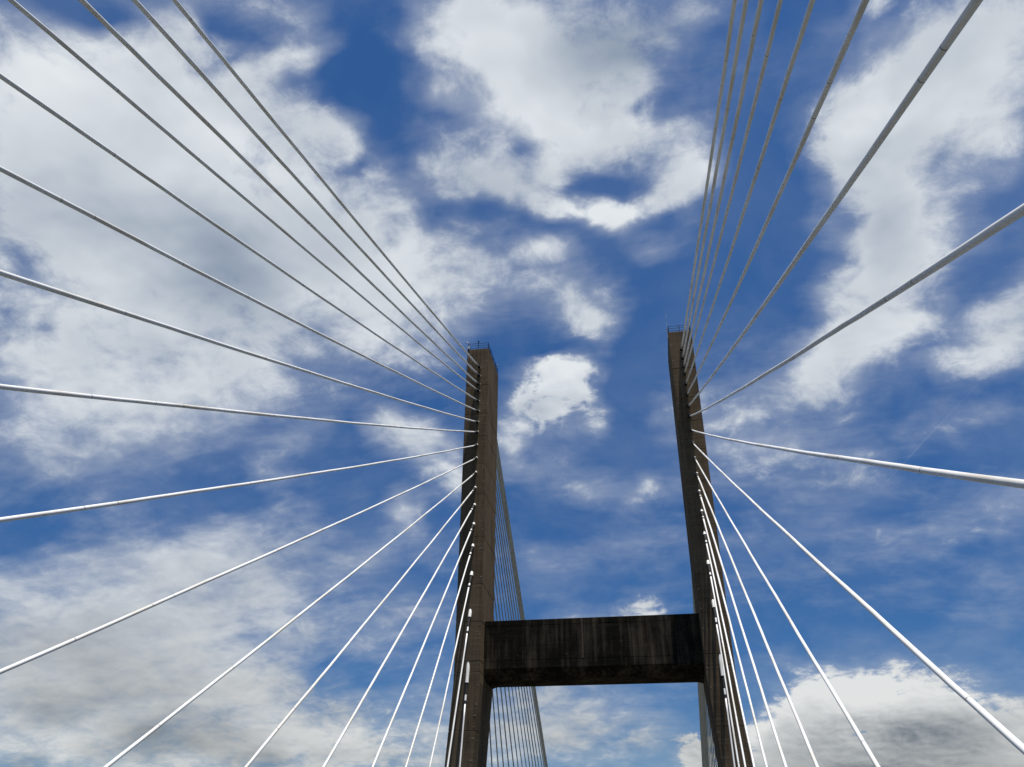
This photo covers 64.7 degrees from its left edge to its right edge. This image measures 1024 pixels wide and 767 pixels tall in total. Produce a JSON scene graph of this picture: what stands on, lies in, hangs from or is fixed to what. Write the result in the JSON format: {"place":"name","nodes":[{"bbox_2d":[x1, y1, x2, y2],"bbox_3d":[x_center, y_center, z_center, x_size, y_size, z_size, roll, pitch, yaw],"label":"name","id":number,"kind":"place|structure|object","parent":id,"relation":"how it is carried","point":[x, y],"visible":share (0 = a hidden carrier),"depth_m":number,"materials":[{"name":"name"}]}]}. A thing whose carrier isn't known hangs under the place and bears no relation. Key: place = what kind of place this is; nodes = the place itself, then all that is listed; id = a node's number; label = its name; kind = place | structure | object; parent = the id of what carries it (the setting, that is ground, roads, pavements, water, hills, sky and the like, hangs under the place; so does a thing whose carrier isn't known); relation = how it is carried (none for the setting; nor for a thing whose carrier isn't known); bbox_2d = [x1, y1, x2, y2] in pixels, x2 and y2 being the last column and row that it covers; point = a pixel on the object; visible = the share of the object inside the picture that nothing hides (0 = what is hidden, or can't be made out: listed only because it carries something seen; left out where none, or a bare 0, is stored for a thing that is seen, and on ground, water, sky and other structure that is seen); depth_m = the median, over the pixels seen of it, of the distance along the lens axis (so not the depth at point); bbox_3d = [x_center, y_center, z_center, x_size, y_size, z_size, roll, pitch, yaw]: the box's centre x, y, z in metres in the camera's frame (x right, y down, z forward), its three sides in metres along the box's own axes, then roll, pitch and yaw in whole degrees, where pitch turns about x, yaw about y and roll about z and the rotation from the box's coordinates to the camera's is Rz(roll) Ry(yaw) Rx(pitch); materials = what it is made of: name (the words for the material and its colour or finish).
{"place":"outdoors","nodes":[
{"label":"outdoors","id":0,"kind":"place"},
{"bbox_2d":[0,0,1023,766],"label":"sky","id":1,"kind":"structure","parent":0,"point":[535,171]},
{"label":"river","id":2,"kind":"structure","parent":0,"visible":0},
{"bbox_2d":[444,325,752,766],"bbox_3d":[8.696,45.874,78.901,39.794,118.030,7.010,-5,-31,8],"label":"bridge pylon","id":3,"kind":"object","parent":2,"relation":"on","point":[666,648],"visible":0.9,"depth_m":88.15,"materials":[{"name":"concrete"}]},
{"bbox_2d":[0,456,477,673],"bbox_3d":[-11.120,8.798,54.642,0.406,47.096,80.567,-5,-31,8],"label":"stay cable","id":4,"kind":"object","parent":3,"relation":"attached to","point":[51,649],"visible":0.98,"depth_m":33.84,"materials":[{"name":"paint"}]},
{"bbox_2d":[0,444,477,522],"bbox_3d":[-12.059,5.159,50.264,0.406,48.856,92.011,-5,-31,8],"label":"stay cable","id":5,"kind":"object","parent":3,"relation":"attached to","point":[48,513],"visible":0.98,"depth_m":34.23,"materials":[{"name":"paint"}]},
{"bbox_2d":[0,270,478,423],"bbox_3d":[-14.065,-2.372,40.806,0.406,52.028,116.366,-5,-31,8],"label":"stay cable","id":6,"kind":"object","parent":3,"relation":"attached to","point":[73,296],"visible":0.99,"depth_m":35.23,"materials":[{"name":"paint"}]},
{"bbox_2d":[0,166,478,412],"bbox_3d":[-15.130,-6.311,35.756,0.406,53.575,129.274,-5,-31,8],"label":"stay cable","id":7,"kind":"object","parent":3,"relation":"attached to","point":[72,206],"visible":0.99,"depth_m":35.87,"materials":[{"name":"paint"}]},
{"bbox_2d":[0,384,478,433],"bbox_3d":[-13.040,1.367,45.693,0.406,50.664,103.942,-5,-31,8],"label":"stay cable","id":8,"kind":"object","parent":3,"relation":"attached to","point":[51,392],"visible":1,"depth_m":34.80,"materials":[{"name":"paint"}]},
{"bbox_2d":[0,73,479,401],"bbox_3d":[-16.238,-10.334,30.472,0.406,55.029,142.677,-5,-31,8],"label":"stay cable","id":9,"kind":"object","parent":3,"relation":"attached to","point":[8,81],"visible":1,"depth_m":36.25,"materials":[{"name":"paint"}]},
{"bbox_2d":[8,0,479,391],"bbox_3d":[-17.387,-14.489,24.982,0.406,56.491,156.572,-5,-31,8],"label":"stay cable","id":10,"kind":"object","parent":3,"relation":"attached to","point":[36,21],"visible":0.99,"depth_m":37.29,"materials":[{"name":"paint"}]},
{"bbox_2d":[78,0,479,385],"bbox_3d":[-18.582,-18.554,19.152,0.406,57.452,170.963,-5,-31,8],"label":"stay cable","id":11,"kind":"object","parent":3,"relation":"attached to","point":[119,37],"visible":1,"depth_m":41.89,"materials":[{"name":"paint"}]},
{"bbox_2d":[104,471,476,766],"bbox_3d":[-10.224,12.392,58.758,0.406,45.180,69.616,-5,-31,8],"label":"stay cable","id":12,"kind":"object","parent":3,"relation":"attached to","point":[149,733],"visible":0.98,"depth_m":39.41,"materials":[{"name":"paint"}]},
{"bbox_2d":[132,0,480,376],"bbox_3d":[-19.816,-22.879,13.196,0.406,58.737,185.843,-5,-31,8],"label":"stay cable","id":13,"kind":"object","parent":3,"relation":"attached to","point":[157,25],"visible":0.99,"depth_m":46.08,"materials":[{"name":"paint"}]},
{"bbox_2d":[172,0,480,368],"bbox_3d":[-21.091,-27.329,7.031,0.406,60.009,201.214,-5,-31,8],"label":"stay cable","id":14,"kind":"object","parent":3,"relation":"attached to","point":[226,63],"visible":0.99,"depth_m":50.18,"materials":[{"name":"paint"}]},
{"bbox_2d":[244,486,476,766],"bbox_3d":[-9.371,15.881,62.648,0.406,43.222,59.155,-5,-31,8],"label":"stay cable","id":15,"kind":"object","parent":3,"relation":"attached to","point":[256,754],"visible":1,"depth_m":50.88,"materials":[{"name":"paint"}]},
{"bbox_2d":[322,503,475,766],"bbox_3d":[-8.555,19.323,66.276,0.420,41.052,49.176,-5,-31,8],"label":"stay cable","id":16,"kind":"object","parent":3,"relation":"attached to","point":[371,684],"visible":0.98,"depth_m":60.48,"materials":[{"name":"paint"}]},
{"bbox_2d":[372,522,474,766],"bbox_3d":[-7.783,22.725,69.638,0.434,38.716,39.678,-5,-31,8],"label":"stay cable","id":17,"kind":"object","parent":3,"relation":"attached to","point":[402,695],"visible":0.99,"depth_m":68.09,"materials":[{"name":"paint"}]},
{"bbox_2d":[405,544,473,766],"bbox_3d":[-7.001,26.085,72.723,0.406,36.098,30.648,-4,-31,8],"label":"stay cable","id":18,"kind":"object","parent":3,"relation":"attached to","point":[422,712],"visible":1,"depth_m":73.82,"materials":[{"name":"paint"}]},
{"bbox_2d":[429,571,472,766],"bbox_3d":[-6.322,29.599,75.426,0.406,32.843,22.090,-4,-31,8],"label":"stay cable","id":19,"kind":"object","parent":3,"relation":"attached to","point":[471,576],"visible":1,"depth_m":78.70,"materials":[{"name":"paint"}]},
{"bbox_2d":[447,609,471,766],"bbox_3d":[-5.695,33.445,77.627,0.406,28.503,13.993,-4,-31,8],"label":"stay cable","id":20,"kind":"object","parent":3,"relation":"attached to","point":[469,616],"visible":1,"depth_m":81.79,"materials":[{"name":"paint"}]},
{"bbox_2d":[459,661,469,766],"bbox_3d":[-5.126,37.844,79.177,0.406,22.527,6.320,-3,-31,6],"label":"stay cable","id":21,"kind":"object","parent":3,"relation":"attached to","point":[467,676],"visible":1,"depth_m":84.13,"materials":[{"name":"paint"}]},
{"bbox_2d":[489,729,492,766],"bbox_3d":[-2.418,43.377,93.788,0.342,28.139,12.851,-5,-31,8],"label":"stay cable","id":22,"kind":"object","parent":3,"relation":"attached to","point":[490,747],"visible":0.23,"depth_m":93.88,"materials":[{"name":"paint"}]},
{"bbox_2d":[492,689,498,766],"bbox_3d":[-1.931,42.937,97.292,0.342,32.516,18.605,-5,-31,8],"label":"stay cable","id":23,"kind":"object","parent":3,"relation":"attached to","point":[495,728],"visible":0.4,"depth_m":97.29,"materials":[{"name":"paint"}]},
{"bbox_2d":[496,688,503,766],"bbox_3d":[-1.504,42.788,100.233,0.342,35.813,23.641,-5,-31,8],"label":"stay cable","id":24,"kind":"object","parent":3,"relation":"attached to","point":[499,727],"visible":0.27,"depth_m":100.17,"materials":[{"name":"paint"}]},
{"bbox_2d":[494,592,513,766],"bbox_3d":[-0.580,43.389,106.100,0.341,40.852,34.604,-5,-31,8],"label":"stay cable","id":25,"kind":"object","parent":3,"relation":"attached to","point":[505,694],"visible":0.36,"depth_m":105.92,"materials":[{"name":"paint"}]},
{"bbox_2d":[500,687,508,766],"bbox_3d":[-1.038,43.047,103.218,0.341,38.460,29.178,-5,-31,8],"label":"stay cable","id":26,"kind":"object","parent":3,"relation":"attached to","point":[504,726],"visible":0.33,"depth_m":103.20,"materials":[{"name":"paint"}]},
{"bbox_2d":[495,576,518,766],"bbox_3d":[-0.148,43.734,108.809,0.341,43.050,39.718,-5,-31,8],"label":"stay cable","id":27,"kind":"object","parent":3,"relation":"attached to","point":[508,687],"visible":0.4,"depth_m":108.55,"materials":[{"name":"paint"}]},
{"bbox_2d":[495,556,522,766],"bbox_3d":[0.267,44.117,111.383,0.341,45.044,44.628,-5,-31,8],"label":"stay cable","id":28,"kind":"object","parent":3,"relation":"attached to","point":[511,687],"visible":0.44,"depth_m":110.80,"materials":[{"name":"paint"}]},
{"bbox_2d":[495,536,526,766],"bbox_3d":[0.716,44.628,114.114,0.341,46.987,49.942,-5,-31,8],"label":"stay cable","id":29,"kind":"object","parent":3,"relation":"attached to","point":[506,620],"visible":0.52,"depth_m":110.40,"materials":[{"name":"paint"}]},
{"bbox_2d":[495,524,529,766],"bbox_3d":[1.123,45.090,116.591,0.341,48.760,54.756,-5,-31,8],"label":"stay cable","id":30,"kind":"object","parent":3,"relation":"attached to","point":[509,619],"visible":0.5,"depth_m":112.20,"materials":[{"name":"paint"}]},
{"bbox_2d":[496,510,532,766],"bbox_3d":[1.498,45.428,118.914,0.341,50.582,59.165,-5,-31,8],"label":"stay cable","id":31,"kind":"object","parent":3,"relation":"attached to","point":[511,619],"visible":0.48,"depth_m":113.94,"materials":[{"name":"paint"}]},
{"bbox_2d":[496,497,535,766],"bbox_3d":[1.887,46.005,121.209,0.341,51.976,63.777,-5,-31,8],"label":"stay cable","id":32,"kind":"object","parent":3,"relation":"attached to","point":[514,619],"visible":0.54,"depth_m":115.36,"materials":[{"name":"paint"}]},
{"bbox_2d":[496,485,538,766],"bbox_3d":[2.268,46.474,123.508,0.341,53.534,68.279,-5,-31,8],"label":"stay cable","id":33,"kind":"object","parent":3,"relation":"attached to","point":[515,613],"visible":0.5,"depth_m":116.94,"materials":[{"name":"paint"}]},
{"bbox_2d":[496,472,541,766],"bbox_3d":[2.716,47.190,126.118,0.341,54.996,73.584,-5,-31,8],"label":"stay cable","id":34,"kind":"object","parent":3,"relation":"attached to","point":[516,603],"visible":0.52,"depth_m":118.44,"materials":[{"name":"paint"}]},
{"bbox_2d":[497,467,544,766],"bbox_3d":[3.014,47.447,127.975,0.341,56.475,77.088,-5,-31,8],"label":"stay cable","id":35,"kind":"object","parent":3,"relation":"attached to","point":[517,601],"visible":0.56,"depth_m":120.03,"materials":[{"name":"paint"}]},
{"bbox_2d":[497,459,545,766],"bbox_3d":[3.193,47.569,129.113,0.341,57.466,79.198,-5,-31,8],"label":"stay cable","id":36,"kind":"object","parent":3,"relation":"attached to","point":[518,599],"visible":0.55,"depth_m":121.09,"materials":[{"name":"paint"}]},
{"bbox_2d":[497,450,546,766],"bbox_3d":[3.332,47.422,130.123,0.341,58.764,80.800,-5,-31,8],"label":"stay cable","id":37,"kind":"object","parent":3,"relation":"attached to","point":[518,590],"visible":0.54,"depth_m":121.61,"materials":[{"name":"paint"}]},
{"bbox_2d":[497,441,547,766],"bbox_3d":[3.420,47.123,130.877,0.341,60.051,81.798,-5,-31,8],"label":"stay cable","id":38,"kind":"object","parent":3,"relation":"attached to","point":[517,575],"visible":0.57,"depth_m":121.74,"materials":[{"name":"paint"}]},
{"bbox_2d":[691,575,701,754],"bbox_3d":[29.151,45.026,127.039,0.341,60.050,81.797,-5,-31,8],"label":"stay cable","id":39,"kind":"object","parent":3,"relation":"attached to","point":[697,682],"visible":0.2,"depth_m":128.72,"materials":[{"name":"paint"}]},
{"bbox_2d":[692,584,702,766],"bbox_3d":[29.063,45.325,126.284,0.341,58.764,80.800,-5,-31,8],"label":"stay cable","id":40,"kind":"object","parent":3,"relation":"attached to","point":[698,691],"visible":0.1,"depth_m":128.70,"materials":[{"name":"paint"}]},
{"bbox_2d":[693,593,702,760],"bbox_3d":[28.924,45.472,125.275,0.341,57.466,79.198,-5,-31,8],"label":"stay cable","id":41,"kind":"object","parent":3,"relation":"attached to","point":[699,698],"visible":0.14,"depth_m":127.88,"materials":[{"name":"paint"}]},
{"bbox_2d":[694,602,703,766],"bbox_3d":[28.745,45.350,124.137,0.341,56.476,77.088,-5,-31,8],"label":"stay cable","id":42,"kind":"object","parent":3,"relation":"attached to","point":[700,714],"visible":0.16,"depth_m":127.10,"materials":[{"name":"paint"}]},
{"bbox_2d":[695,611,704,766],"bbox_3d":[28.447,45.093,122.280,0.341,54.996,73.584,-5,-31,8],"label":"stay cable","id":43,"kind":"object","parent":3,"relation":"attached to","point":[702,724],"visible":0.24,"depth_m":125.10,"materials":[{"name":"paint"}]},
{"bbox_2d":[700,683,705,766],"bbox_3d":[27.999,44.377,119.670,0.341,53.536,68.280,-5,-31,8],"label":"stay cable","id":44,"kind":"object","parent":3,"relation":"attached to","point":[703,726],"visible":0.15,"depth_m":122.21,"materials":[{"name":"paint"}]},
{"bbox_2d":[701,683,706,766],"bbox_3d":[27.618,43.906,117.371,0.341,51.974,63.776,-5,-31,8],"label":"stay cable","id":45,"kind":"object","parent":3,"relation":"attached to","point":[704,725],"visible":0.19,"depth_m":119.45,"materials":[{"name":"paint"}]},
{"bbox_2d":[702,683,707,766],"bbox_3d":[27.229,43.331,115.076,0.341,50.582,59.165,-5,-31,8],"label":"stay cable","id":46,"kind":"object","parent":3,"relation":"attached to","point":[705,725],"visible":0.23,"depth_m":116.87,"materials":[{"name":"paint"}]},
{"bbox_2d":[703,684,708,766],"bbox_3d":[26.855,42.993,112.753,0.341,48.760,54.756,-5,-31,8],"label":"stay cable","id":47,"kind":"object","parent":3,"relation":"attached to","point":[706,727],"visible":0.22,"depth_m":114.27,"materials":[{"name":"paint"}]},
{"bbox_2d":[705,697,710,766],"bbox_3d":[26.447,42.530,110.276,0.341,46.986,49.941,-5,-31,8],"label":"stay cable","id":48,"kind":"object","parent":3,"relation":"attached to","point":[707,732],"visible":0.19,"depth_m":111.75,"materials":[{"name":"paint"}]},
{"bbox_2d":[680,0,736,351],"bbox_3d":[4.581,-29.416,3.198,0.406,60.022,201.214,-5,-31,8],"label":"stay cable","id":49,"kind":"object","parent":3,"relation":"attached to","point":[731,22],"visible":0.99,"depth_m":51.65,"materials":[{"name":"paint"}]},
{"bbox_2d":[707,709,711,766],"bbox_3d":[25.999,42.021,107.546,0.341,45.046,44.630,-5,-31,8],"label":"stay cable","id":50,"kind":"object","parent":3,"relation":"attached to","point":[709,738],"visible":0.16,"depth_m":108.80,"materials":[{"name":"paint"}]},
{"bbox_2d":[709,720,713,766],"bbox_3d":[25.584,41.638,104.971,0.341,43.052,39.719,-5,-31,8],"label":"stay cable","id":51,"kind":"object","parent":3,"relation":"attached to","point":[711,744],"visible":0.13,"depth_m":105.99,"materials":[{"name":"paint"}]},
{"bbox_2d":[711,731,714,766],"bbox_3d":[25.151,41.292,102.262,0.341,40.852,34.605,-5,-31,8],"label":"stay cable","id":52,"kind":"object","parent":3,"relation":"attached to","point":[713,750],"visible":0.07,"depth_m":103.00,"materials":[{"name":"paint"}]},
{"bbox_2d":[681,0,748,360],"bbox_3d":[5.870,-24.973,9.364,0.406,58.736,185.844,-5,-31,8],"label":"stay cable","id":53,"kind":"object","parent":3,"relation":"attached to","point":[739,37],"visible":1,"depth_m":47.99,"materials":[{"name":"paint"}]},
{"bbox_2d":[682,0,763,368],"bbox_3d":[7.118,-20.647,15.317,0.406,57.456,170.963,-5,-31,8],"label":"stay cable","id":54,"kind":"object","parent":3,"relation":"attached to","point":[751,45],"visible":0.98,"depth_m":43.98,"materials":[{"name":"paint"}]},
{"bbox_2d":[706,560,745,766],"bbox_3d":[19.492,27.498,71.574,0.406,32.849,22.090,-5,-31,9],"label":"stay cable","id":55,"kind":"object","parent":3,"relation":"attached to","point":[710,575],"visible":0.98,"depth_m":74.37,"materials":[{"name":"paint"}]},
{"bbox_2d":[712,599,739,766],"bbox_3d":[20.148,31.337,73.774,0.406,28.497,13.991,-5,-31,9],"label":"stay cable","id":56,"kind":"object","parent":3,"relation":"attached to","point":[714,610],"visible":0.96,"depth_m":77.84,"materials":[{"name":"paint"}]},
{"bbox_2d":[719,653,735,766],"bbox_3d":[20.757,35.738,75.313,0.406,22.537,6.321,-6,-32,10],"label":"stay cable","id":57,"kind":"object","parent":3,"relation":"attached to","point":[722,674],"visible":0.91,"depth_m":79.81,"materials":[{"name":"paint"}]},
{"bbox_2d":[703,531,754,766],"bbox_3d":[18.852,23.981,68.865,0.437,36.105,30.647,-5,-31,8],"label":"stay cable","id":58,"kind":"object","parent":3,"relation":"attached to","point":[738,693],"visible":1,"depth_m":69.45,"materials":[{"name":"paint"}]},
{"bbox_2d":[683,0,782,375],"bbox_3d":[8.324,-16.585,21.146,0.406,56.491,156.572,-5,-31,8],"label":"stay cable","id":59,"kind":"object","parent":3,"relation":"attached to","point":[770,39],"visible":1,"depth_m":39.62,"materials":[{"name":"paint"}]},
{"bbox_2d":[700,509,767,766],"bbox_3d":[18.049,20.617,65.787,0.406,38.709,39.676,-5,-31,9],"label":"stay cable","id":60,"kind":"object","parent":3,"relation":"attached to","point":[747,690],"visible":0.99,"depth_m":63.40,"materials":[{"name":"paint"}]},
{"bbox_2d":[698,490,787,766],"bbox_3d":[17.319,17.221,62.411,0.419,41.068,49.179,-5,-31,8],"label":"stay cable","id":61,"kind":"object","parent":3,"relation":"attached to","point":[761,688],"visible":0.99,"depth_m":55.45,"materials":[{"name":"paint"}]},
{"bbox_2d":[684,0,815,385],"bbox_3d":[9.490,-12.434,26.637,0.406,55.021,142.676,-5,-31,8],"label":"stay cable","id":62,"kind":"object","parent":3,"relation":"attached to","point":[794,54],"visible":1,"depth_m":33.94,"materials":[{"name":"paint"}]},
{"bbox_2d":[695,472,818,766],"bbox_3d":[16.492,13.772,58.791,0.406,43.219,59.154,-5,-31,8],"label":"stay cable","id":63,"kind":"object","parent":3,"relation":"attached to","point":[781,680],"visible":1,"depth_m":45.83,"materials":[{"name":"paint"}]},
{"bbox_2d":[685,0,868,396],"bbox_3d":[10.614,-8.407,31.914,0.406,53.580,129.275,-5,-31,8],"label":"stay cable","id":64,"kind":"object","parent":3,"relation":"attached to","point":[848,38],"visible":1,"depth_m":27.48,"materials":[{"name":"paint"}]},
{"bbox_2d":[693,457,880,766],"bbox_3d":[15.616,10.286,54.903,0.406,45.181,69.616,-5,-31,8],"label":"stay cable","id":65,"kind":"object","parent":3,"relation":"attached to","point":[852,724],"visible":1,"depth_m":33.54,"materials":[{"name":"paint"}]},
{"bbox_2d":[687,0,982,407],"bbox_3d":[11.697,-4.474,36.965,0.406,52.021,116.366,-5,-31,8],"label":"stay cable","id":66,"kind":"object","parent":3,"relation":"attached to","point":[965,16],"visible":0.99,"depth_m":19.41,"materials":[{"name":"paint"}]},
{"bbox_2d":[688,203,1023,417],"bbox_3d":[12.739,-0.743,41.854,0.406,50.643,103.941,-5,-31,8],"label":"stay cable","id":67,"kind":"object","parent":3,"relation":"attached to","point":[1014,215],"visible":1,"depth_m":17.91,"materials":[{"name":"paint"}]},
{"bbox_2d":[690,428,1023,488],"bbox_3d":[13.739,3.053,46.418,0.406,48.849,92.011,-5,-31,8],"label":"stay cable","id":68,"kind":"object","parent":3,"relation":"attached to","point":[1003,481],"visible":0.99,"depth_m":19.08,"materials":[{"name":"paint"}]},
{"bbox_2d":[691,442,1023,754],"bbox_3d":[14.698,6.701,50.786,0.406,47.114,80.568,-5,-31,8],"label":"stay cable","id":69,"kind":"object","parent":3,"relation":"attached to","point":[1009,736],"visible":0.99,"depth_m":20.24,"materials":[{"name":"paint"}]}
]}

